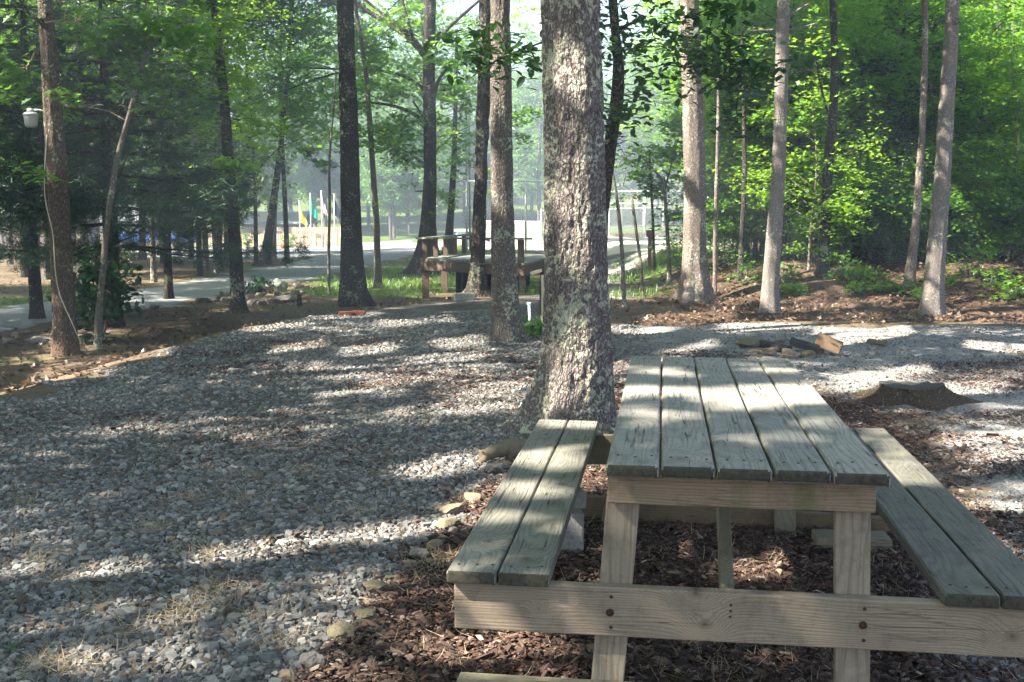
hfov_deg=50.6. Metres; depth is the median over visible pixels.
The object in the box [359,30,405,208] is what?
forest tree
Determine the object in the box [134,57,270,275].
pine tree
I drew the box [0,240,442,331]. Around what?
road
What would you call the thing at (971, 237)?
bush
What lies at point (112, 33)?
forest tree
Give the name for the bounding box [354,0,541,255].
oak tree
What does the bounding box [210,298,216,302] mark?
garden rock
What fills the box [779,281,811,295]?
woodland seedling
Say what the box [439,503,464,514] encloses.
border stone
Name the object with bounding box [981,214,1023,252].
bush
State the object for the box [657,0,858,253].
forest tree
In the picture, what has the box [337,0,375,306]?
oak tree
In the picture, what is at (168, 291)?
pine tree
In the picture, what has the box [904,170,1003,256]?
shrub
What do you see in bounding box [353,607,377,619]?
border stone
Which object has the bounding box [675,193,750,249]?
bush
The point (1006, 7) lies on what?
forest tree
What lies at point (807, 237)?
shrub
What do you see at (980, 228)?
shrub
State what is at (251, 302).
garden rock
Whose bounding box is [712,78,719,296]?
young tree
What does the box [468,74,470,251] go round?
light pole
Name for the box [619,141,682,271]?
sapling
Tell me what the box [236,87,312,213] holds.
forest tree
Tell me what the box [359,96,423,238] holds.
forest tree
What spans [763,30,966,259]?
young tree
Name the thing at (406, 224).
forest tree
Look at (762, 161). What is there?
forest tree
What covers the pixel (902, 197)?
bush
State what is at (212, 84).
forest tree
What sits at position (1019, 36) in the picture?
forest tree
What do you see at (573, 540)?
cinder block
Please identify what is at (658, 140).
forest tree
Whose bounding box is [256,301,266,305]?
garden rock
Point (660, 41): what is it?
forest tree
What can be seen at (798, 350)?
ash heap
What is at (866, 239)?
bush
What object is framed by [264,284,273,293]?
stone stool
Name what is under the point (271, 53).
forest tree
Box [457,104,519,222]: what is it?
forest tree
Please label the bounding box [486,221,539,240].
white fence
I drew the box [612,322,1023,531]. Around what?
fine gravel
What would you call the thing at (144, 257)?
oak tree
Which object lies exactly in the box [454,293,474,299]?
concrete block
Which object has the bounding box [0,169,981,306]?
grass verge
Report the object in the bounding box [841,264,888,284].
woodland seedling
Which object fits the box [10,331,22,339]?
rock
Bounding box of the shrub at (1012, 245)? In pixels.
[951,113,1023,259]
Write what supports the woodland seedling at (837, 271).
on the ground at (290, 311)
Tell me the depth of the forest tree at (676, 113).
28.19 m
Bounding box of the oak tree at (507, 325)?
[488,0,529,343]
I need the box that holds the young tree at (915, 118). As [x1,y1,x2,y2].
[902,17,921,254]
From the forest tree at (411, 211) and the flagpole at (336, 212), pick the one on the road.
the flagpole at (336, 212)
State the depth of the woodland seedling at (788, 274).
18.74 m
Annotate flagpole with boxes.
[299,200,307,242]
[309,193,317,247]
[321,190,327,247]
[333,194,340,247]
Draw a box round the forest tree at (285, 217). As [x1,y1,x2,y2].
[209,0,369,263]
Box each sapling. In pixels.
[15,2,233,347]
[300,75,339,293]
[611,163,649,298]
[612,135,663,306]
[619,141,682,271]
[642,113,707,284]
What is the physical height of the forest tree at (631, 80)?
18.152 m
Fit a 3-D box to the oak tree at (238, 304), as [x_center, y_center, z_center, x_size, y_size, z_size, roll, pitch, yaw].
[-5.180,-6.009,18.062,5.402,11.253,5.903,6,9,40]
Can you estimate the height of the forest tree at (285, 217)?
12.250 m
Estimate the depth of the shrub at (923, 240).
20.32 m
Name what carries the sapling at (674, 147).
on the ground at (290, 311)
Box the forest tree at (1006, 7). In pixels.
[915,0,1023,84]
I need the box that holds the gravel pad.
[0,295,1023,681]
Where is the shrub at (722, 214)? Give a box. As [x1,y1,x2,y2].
[660,175,769,263]
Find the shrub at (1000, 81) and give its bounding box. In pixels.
[927,60,1023,256]
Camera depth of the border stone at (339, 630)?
3.60 m
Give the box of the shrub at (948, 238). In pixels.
[907,209,967,253]
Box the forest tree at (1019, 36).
[939,0,1023,145]
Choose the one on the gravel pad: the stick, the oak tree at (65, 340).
the stick
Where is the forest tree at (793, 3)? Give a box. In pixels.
[661,0,928,257]
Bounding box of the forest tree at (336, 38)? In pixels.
[317,13,359,205]
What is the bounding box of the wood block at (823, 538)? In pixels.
[811,529,891,549]
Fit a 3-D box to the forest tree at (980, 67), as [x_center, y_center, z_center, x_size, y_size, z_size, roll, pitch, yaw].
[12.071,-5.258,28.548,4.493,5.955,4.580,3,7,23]
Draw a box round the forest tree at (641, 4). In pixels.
[629,0,735,229]
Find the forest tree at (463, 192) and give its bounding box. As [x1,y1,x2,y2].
[435,39,489,220]
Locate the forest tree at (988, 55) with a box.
[884,9,1023,257]
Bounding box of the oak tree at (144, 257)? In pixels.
[106,0,201,259]
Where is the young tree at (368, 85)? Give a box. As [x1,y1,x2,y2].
[314,0,418,288]
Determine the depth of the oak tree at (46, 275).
28.20 m
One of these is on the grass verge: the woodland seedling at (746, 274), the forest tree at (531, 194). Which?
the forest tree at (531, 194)
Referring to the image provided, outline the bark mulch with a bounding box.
[0,336,1023,681]
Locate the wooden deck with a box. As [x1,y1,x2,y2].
[416,234,544,298]
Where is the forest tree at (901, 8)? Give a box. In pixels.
[788,0,1023,256]
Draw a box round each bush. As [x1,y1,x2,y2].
[45,246,148,344]
[649,166,766,258]
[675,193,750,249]
[710,188,791,255]
[801,231,869,254]
[831,150,973,259]
[833,185,907,256]
[834,200,897,258]
[842,154,996,260]
[867,157,993,257]
[951,211,997,250]
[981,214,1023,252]
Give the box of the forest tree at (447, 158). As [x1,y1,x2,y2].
[436,117,458,188]
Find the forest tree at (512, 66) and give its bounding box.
[444,25,520,218]
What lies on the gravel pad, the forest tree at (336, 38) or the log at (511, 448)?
the log at (511, 448)
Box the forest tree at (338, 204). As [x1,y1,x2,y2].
[307,26,366,223]
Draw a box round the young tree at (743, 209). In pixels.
[702,29,800,280]
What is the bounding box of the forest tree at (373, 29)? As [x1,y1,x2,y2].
[260,0,440,141]
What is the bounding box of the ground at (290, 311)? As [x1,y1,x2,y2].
[0,235,1023,558]
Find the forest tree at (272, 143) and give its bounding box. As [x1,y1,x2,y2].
[255,41,320,210]
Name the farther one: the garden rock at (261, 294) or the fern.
the fern
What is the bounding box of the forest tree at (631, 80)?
[602,29,663,210]
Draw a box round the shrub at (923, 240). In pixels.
[865,160,1005,258]
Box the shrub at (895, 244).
[867,193,957,259]
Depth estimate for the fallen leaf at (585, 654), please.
3.35 m
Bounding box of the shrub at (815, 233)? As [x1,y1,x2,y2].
[781,201,861,265]
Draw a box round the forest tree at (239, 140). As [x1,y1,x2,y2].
[205,66,256,232]
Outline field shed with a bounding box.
[454,229,468,245]
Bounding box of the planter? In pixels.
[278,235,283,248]
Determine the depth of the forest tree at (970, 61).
24.67 m
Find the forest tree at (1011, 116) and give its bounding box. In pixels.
[992,80,1023,176]
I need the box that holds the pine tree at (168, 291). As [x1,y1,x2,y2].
[70,0,255,298]
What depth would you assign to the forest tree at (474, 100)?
111.08 m
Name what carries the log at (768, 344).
on the ash heap
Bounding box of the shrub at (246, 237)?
[241,233,252,245]
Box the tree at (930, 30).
[839,0,997,254]
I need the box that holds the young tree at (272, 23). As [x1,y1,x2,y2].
[151,0,306,267]
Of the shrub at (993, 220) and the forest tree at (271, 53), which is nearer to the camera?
the shrub at (993, 220)
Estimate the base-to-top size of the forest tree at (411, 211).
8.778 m
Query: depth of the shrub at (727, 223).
20.17 m
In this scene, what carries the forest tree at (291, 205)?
on the grass verge
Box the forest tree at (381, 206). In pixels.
[360,136,416,221]
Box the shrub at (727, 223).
[656,184,767,273]
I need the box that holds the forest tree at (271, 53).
[129,0,324,273]
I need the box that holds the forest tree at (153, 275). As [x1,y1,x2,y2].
[24,0,283,281]
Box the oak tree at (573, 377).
[499,0,617,433]
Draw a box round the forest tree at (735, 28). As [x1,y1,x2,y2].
[644,0,916,253]
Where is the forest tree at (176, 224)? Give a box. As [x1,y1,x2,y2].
[145,40,239,253]
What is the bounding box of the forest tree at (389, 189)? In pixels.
[359,58,421,239]
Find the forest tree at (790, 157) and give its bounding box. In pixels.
[702,0,936,261]
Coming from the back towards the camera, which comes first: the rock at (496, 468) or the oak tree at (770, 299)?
the oak tree at (770, 299)
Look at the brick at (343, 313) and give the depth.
15.16 m
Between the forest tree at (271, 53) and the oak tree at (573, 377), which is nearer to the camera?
the oak tree at (573, 377)
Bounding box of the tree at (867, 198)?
[755,131,916,265]
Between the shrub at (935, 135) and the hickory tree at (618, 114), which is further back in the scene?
the shrub at (935, 135)
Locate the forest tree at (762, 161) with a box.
[706,60,883,229]
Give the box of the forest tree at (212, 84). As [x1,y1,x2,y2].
[111,0,280,262]
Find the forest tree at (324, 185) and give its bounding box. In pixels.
[286,82,364,230]
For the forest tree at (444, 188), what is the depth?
91.48 m
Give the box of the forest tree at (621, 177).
[603,64,660,225]
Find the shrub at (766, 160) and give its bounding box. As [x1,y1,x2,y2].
[706,73,867,257]
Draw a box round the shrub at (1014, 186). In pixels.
[988,147,1023,227]
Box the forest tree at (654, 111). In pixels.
[624,7,717,188]
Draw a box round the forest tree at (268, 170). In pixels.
[243,58,311,211]
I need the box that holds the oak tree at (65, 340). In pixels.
[0,0,97,356]
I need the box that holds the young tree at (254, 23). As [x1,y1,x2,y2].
[147,0,302,269]
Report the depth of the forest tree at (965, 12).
23.20 m
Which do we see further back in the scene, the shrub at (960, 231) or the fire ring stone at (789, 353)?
the shrub at (960, 231)
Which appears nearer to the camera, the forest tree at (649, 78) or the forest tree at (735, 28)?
the forest tree at (735, 28)
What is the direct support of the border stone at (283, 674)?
on the gravel pad
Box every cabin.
[0,213,99,248]
[99,205,188,245]
[240,211,317,235]
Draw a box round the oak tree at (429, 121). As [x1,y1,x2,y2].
[268,0,543,274]
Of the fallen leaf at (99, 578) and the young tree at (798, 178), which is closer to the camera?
the fallen leaf at (99, 578)
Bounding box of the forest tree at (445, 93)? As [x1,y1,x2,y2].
[435,48,475,179]
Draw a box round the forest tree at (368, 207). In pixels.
[329,49,404,229]
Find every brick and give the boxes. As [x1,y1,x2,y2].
[339,311,352,315]
[353,311,365,314]
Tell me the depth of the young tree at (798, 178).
20.12 m
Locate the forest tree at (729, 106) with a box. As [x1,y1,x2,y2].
[666,0,862,255]
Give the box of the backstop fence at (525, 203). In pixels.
[462,180,543,253]
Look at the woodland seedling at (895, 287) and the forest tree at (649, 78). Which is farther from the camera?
the forest tree at (649, 78)
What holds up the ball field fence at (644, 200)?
on the grass verge
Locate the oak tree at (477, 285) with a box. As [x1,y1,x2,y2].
[461,0,490,296]
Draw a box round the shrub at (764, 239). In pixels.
[746,197,832,258]
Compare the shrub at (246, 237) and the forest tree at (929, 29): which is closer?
the forest tree at (929, 29)
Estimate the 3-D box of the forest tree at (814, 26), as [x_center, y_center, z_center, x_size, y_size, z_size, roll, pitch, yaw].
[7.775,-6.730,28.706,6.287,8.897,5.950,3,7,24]
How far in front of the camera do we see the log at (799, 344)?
10.81 m
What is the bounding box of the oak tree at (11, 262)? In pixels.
[6,138,13,264]
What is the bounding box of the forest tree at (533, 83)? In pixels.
[512,46,543,230]
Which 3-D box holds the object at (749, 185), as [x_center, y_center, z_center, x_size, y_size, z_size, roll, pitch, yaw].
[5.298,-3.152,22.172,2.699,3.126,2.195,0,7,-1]
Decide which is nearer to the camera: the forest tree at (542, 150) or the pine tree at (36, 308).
the pine tree at (36, 308)
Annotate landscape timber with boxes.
[456,672,624,681]
[581,495,893,535]
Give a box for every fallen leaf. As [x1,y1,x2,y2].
[0,640,19,650]
[14,592,33,604]
[89,574,108,581]
[579,649,592,657]
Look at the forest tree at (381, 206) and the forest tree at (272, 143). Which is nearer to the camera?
the forest tree at (381, 206)
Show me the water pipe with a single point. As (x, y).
(529, 309)
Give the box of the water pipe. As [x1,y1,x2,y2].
[527,302,530,319]
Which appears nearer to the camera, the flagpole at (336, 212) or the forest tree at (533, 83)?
the flagpole at (336, 212)
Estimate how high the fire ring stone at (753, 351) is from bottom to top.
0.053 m
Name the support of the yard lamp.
attached to the oak tree at (65, 340)
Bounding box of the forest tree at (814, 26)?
[699,0,932,245]
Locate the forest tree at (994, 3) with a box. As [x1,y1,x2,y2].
[891,0,1023,179]
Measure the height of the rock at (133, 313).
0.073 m
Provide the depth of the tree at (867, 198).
19.74 m
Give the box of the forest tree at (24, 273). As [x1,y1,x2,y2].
[0,1,133,276]
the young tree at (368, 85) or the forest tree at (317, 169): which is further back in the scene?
the forest tree at (317, 169)
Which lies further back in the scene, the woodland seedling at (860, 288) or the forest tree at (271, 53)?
the forest tree at (271, 53)
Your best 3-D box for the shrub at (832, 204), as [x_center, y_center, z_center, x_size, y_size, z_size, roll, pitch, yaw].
[6.202,-3.096,21.798,2.700,3.128,2.197,6,9,40]
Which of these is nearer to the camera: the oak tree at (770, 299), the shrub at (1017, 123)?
the oak tree at (770, 299)
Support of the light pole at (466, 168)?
on the ground at (290, 311)
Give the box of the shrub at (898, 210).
[832,152,978,267]
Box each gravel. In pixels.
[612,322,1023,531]
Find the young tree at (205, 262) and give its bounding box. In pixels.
[190,0,272,269]
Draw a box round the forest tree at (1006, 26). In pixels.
[942,20,1023,169]
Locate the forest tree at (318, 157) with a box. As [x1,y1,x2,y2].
[274,15,339,228]
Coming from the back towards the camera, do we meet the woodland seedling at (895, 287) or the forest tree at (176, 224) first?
the forest tree at (176, 224)
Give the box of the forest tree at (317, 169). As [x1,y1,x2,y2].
[272,89,339,210]
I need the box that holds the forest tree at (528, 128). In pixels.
[518,91,543,198]
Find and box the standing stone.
[273,278,287,292]
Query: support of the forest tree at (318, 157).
on the grass verge
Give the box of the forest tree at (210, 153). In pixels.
[121,1,277,258]
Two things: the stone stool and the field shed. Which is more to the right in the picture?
the field shed
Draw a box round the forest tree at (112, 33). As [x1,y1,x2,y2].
[0,0,224,164]
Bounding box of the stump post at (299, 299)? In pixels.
[297,295,301,305]
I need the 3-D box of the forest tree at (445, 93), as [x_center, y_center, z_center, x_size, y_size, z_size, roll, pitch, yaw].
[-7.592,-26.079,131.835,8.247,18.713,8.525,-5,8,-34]
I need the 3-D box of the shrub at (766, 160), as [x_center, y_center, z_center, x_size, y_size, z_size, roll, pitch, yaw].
[5.624,-3.423,21.428,3.364,3.897,2.737,-4,8,-34]
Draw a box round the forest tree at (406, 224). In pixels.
[372,51,441,225]
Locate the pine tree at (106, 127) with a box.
[0,0,312,327]
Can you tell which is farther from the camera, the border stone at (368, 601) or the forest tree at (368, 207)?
the forest tree at (368, 207)
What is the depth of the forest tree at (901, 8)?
20.73 m
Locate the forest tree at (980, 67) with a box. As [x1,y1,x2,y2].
[909,20,1022,246]
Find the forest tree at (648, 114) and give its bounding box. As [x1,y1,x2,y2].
[619,0,758,199]
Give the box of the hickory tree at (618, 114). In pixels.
[412,0,829,245]
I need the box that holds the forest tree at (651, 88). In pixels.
[625,0,840,248]
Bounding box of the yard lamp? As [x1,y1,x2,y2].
[23,108,42,127]
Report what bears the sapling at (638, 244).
on the ground at (290, 311)
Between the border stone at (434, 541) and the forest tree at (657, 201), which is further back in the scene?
the forest tree at (657, 201)
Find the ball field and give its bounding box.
[468,236,758,260]
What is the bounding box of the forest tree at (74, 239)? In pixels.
[7,0,168,268]
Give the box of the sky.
[12,0,700,164]
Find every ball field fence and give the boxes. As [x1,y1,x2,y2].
[540,207,721,247]
[610,191,683,232]
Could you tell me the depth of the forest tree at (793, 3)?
19.69 m
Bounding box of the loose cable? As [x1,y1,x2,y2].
[44,135,87,351]
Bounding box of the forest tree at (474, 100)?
[452,19,527,218]
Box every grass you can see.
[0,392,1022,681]
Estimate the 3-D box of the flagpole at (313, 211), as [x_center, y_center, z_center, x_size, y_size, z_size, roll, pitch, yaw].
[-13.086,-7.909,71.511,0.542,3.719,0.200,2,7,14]
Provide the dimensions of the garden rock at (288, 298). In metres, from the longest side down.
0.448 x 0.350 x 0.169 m
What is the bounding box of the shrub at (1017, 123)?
[926,51,1023,261]
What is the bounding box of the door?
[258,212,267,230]
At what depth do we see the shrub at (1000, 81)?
21.71 m
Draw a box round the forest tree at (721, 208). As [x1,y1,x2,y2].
[664,157,767,255]
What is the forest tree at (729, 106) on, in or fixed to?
on the ground at (290, 311)
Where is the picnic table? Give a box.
[447,356,1023,681]
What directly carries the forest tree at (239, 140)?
on the grass verge
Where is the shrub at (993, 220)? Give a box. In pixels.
[959,155,1023,254]
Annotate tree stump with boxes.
[848,380,981,411]
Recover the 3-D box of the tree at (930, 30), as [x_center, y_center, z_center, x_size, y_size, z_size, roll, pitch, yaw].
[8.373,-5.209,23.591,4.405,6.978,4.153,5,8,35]
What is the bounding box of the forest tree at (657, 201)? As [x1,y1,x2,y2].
[638,86,683,215]
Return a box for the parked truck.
[119,225,195,249]
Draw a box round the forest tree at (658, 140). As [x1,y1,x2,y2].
[624,81,680,206]
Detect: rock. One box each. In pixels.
[2,337,15,343]
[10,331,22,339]
[24,336,51,343]
[126,312,137,315]
[149,304,159,308]
[195,297,204,302]
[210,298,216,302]
[220,297,229,302]
[246,294,254,298]
[247,299,258,305]
[256,292,265,296]
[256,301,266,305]
[265,298,282,303]
[277,295,296,301]
[292,282,302,288]
[292,290,299,294]
[484,462,502,473]
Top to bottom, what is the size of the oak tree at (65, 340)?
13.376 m
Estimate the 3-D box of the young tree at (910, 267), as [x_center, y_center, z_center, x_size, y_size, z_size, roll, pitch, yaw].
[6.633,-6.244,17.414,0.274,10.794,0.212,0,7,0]
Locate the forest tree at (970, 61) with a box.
[904,49,1022,252]
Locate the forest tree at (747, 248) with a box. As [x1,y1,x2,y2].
[651,10,813,255]
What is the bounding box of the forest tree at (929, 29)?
[849,3,1000,220]
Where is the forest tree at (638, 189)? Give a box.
[608,34,681,218]
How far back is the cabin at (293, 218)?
91.91 m
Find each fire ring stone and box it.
[735,337,760,347]
[745,349,761,352]
[762,347,777,355]
[775,337,785,341]
[781,348,800,358]
[801,350,816,357]
[816,348,824,354]
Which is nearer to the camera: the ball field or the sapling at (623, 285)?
the sapling at (623, 285)
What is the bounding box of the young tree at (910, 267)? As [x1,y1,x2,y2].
[903,0,927,287]
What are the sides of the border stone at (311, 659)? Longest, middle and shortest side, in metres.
0.086 x 0.073 x 0.055 m
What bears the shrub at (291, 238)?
on the road
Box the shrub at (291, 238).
[289,232,297,247]
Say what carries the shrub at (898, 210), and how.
on the ground at (290, 311)
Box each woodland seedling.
[657,236,682,272]
[660,223,681,258]
[721,262,761,285]
[760,261,805,282]
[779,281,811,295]
[822,250,862,280]
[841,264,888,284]
[844,275,884,294]
[868,275,922,293]
[901,286,945,301]
[916,264,965,289]
[946,242,1003,276]
[966,266,1018,289]
[979,273,1023,302]
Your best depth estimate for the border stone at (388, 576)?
4.17 m
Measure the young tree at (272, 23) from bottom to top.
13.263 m
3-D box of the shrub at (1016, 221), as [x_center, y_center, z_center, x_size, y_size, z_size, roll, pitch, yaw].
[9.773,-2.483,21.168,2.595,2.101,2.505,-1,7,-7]
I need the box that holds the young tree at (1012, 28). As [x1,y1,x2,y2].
[994,0,1014,145]
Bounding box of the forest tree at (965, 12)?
[791,0,987,252]
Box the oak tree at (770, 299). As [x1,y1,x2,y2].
[750,0,819,312]
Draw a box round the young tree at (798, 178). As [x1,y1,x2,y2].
[704,35,890,259]
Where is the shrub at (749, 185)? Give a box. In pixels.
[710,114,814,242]
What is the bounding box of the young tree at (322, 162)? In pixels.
[270,145,339,263]
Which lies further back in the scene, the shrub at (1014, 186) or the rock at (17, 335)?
the shrub at (1014, 186)
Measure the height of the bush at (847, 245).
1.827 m
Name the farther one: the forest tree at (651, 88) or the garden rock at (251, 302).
the forest tree at (651, 88)
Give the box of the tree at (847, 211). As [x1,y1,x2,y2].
[724,89,897,270]
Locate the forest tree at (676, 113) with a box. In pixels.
[662,26,795,183]
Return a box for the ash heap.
[746,347,831,352]
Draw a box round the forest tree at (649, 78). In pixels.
[626,28,678,202]
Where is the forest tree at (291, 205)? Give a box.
[261,88,308,210]
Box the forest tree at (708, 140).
[667,13,794,245]
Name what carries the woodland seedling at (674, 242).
on the grass verge
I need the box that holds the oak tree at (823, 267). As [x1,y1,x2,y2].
[756,0,915,277]
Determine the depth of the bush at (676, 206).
22.58 m
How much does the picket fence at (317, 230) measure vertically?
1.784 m
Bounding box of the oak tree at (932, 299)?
[916,0,959,317]
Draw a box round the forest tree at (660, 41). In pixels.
[634,0,839,250]
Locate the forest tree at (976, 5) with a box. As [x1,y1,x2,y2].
[864,0,1007,241]
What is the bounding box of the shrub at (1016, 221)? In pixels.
[955,160,1023,259]
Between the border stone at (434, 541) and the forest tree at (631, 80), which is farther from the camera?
the forest tree at (631, 80)
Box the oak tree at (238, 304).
[117,0,302,312]
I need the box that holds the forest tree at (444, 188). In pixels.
[410,140,461,215]
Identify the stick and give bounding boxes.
[866,338,887,346]
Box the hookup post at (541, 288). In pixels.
[530,269,543,322]
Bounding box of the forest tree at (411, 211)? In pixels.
[383,155,422,233]
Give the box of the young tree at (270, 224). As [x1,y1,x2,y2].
[236,0,374,264]
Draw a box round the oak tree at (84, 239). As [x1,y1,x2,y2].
[74,0,87,286]
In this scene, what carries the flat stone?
on the gravel pad
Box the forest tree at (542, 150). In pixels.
[528,104,543,185]
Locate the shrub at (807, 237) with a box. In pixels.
[787,193,848,256]
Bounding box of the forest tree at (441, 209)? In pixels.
[399,107,464,214]
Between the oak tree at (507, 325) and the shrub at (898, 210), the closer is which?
the oak tree at (507, 325)
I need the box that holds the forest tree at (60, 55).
[0,0,139,187]
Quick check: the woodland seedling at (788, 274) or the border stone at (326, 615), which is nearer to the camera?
the border stone at (326, 615)
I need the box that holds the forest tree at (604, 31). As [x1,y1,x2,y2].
[599,29,627,135]
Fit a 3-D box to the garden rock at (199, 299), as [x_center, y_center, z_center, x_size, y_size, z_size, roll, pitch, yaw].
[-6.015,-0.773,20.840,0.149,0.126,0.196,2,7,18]
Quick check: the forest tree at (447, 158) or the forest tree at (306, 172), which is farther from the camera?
the forest tree at (447, 158)
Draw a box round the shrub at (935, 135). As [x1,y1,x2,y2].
[869,63,1000,249]
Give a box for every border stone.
[276,669,296,681]
[297,651,324,667]
[317,612,333,618]
[327,621,356,639]
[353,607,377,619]
[357,597,376,605]
[362,580,390,590]
[384,575,396,579]
[402,559,416,565]
[409,548,429,560]
[426,539,442,548]
[434,517,460,529]
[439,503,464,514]
[464,492,480,504]
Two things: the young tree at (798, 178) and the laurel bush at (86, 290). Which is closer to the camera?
the laurel bush at (86, 290)
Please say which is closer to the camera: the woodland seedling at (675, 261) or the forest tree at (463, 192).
the woodland seedling at (675, 261)
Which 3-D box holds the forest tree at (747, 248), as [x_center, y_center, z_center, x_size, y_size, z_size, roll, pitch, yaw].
[4.999,-4.255,22.832,4.009,5.212,3.933,-2,7,-19]
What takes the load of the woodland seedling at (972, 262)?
on the ground at (290, 311)
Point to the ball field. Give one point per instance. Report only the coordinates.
(629, 244)
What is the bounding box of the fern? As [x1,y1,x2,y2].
[244,274,274,292]
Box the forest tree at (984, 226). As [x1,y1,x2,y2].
[949,162,1018,254]
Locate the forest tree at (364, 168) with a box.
[357,97,396,211]
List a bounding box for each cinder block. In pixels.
[559,509,583,555]
[573,487,586,508]
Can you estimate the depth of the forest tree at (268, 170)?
92.54 m
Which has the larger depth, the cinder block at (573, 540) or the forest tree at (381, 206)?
the forest tree at (381, 206)
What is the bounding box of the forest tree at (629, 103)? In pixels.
[625,60,662,201]
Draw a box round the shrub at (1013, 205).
[959,170,1023,263]
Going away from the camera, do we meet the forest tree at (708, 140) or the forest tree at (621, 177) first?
the forest tree at (708, 140)
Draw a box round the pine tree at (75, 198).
[0,0,181,268]
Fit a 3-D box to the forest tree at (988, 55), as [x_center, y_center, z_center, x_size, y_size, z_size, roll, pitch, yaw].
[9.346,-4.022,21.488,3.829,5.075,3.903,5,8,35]
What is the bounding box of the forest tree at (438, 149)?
[356,0,489,191]
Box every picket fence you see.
[171,231,223,246]
[240,224,340,245]
[241,231,340,246]
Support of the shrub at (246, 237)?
on the road
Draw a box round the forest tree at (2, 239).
[0,158,18,248]
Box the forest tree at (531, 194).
[512,49,543,222]
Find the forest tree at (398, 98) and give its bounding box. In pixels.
[362,50,422,218]
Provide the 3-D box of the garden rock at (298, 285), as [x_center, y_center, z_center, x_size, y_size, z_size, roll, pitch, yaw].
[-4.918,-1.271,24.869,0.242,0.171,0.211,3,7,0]
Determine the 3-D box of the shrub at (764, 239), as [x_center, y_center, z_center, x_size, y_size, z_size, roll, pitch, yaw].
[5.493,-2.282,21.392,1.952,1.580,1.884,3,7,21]
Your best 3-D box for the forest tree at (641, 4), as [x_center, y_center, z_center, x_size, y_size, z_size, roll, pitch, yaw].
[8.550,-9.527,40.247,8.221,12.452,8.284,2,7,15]
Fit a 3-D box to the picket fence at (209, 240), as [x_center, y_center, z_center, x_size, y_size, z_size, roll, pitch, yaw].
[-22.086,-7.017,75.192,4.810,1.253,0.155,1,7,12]
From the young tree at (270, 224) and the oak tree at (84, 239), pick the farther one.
the young tree at (270, 224)
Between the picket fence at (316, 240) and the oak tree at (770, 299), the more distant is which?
the picket fence at (316, 240)
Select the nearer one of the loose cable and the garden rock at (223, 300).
the loose cable
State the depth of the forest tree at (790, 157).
19.57 m
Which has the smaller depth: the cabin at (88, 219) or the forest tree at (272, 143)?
the cabin at (88, 219)
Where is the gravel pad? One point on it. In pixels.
(476, 305)
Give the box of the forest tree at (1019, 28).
[960,0,1023,248]
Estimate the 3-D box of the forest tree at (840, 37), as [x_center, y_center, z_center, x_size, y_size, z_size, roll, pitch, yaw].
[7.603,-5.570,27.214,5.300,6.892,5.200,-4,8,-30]
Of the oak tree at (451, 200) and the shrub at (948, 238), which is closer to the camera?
the shrub at (948, 238)
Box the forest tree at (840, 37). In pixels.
[757,0,905,239]
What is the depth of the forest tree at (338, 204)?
109.99 m
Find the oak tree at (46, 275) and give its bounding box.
[41,147,50,279]
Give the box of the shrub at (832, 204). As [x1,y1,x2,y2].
[762,121,878,257]
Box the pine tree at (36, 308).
[0,0,182,318]
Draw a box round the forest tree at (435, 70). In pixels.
[409,44,457,174]
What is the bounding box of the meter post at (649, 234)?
[646,230,651,270]
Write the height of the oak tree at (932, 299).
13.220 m
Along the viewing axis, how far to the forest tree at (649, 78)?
123.92 m
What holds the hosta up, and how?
on the gravel pad
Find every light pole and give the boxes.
[465,75,467,239]
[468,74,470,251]
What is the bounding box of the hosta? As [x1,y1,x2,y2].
[523,316,542,336]
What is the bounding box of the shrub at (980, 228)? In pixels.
[901,153,1023,259]
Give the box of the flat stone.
[100,616,114,621]
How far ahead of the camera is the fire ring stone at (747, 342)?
11.45 m
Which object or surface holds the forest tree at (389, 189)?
on the grass verge
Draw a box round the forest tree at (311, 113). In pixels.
[176,0,330,265]
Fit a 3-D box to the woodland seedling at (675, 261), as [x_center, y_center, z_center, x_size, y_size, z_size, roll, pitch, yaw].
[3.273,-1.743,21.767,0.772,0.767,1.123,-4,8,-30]
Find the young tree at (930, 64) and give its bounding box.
[829,26,973,255]
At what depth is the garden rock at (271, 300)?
20.60 m
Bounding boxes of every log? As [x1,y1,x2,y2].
[479,437,526,462]
[759,339,791,351]
[789,337,819,352]
[815,333,843,353]
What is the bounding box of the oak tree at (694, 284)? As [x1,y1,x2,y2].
[670,0,718,303]
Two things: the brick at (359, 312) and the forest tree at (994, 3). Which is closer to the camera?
the brick at (359, 312)
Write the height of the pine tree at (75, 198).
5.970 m
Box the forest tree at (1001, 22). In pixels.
[958,0,1023,60]

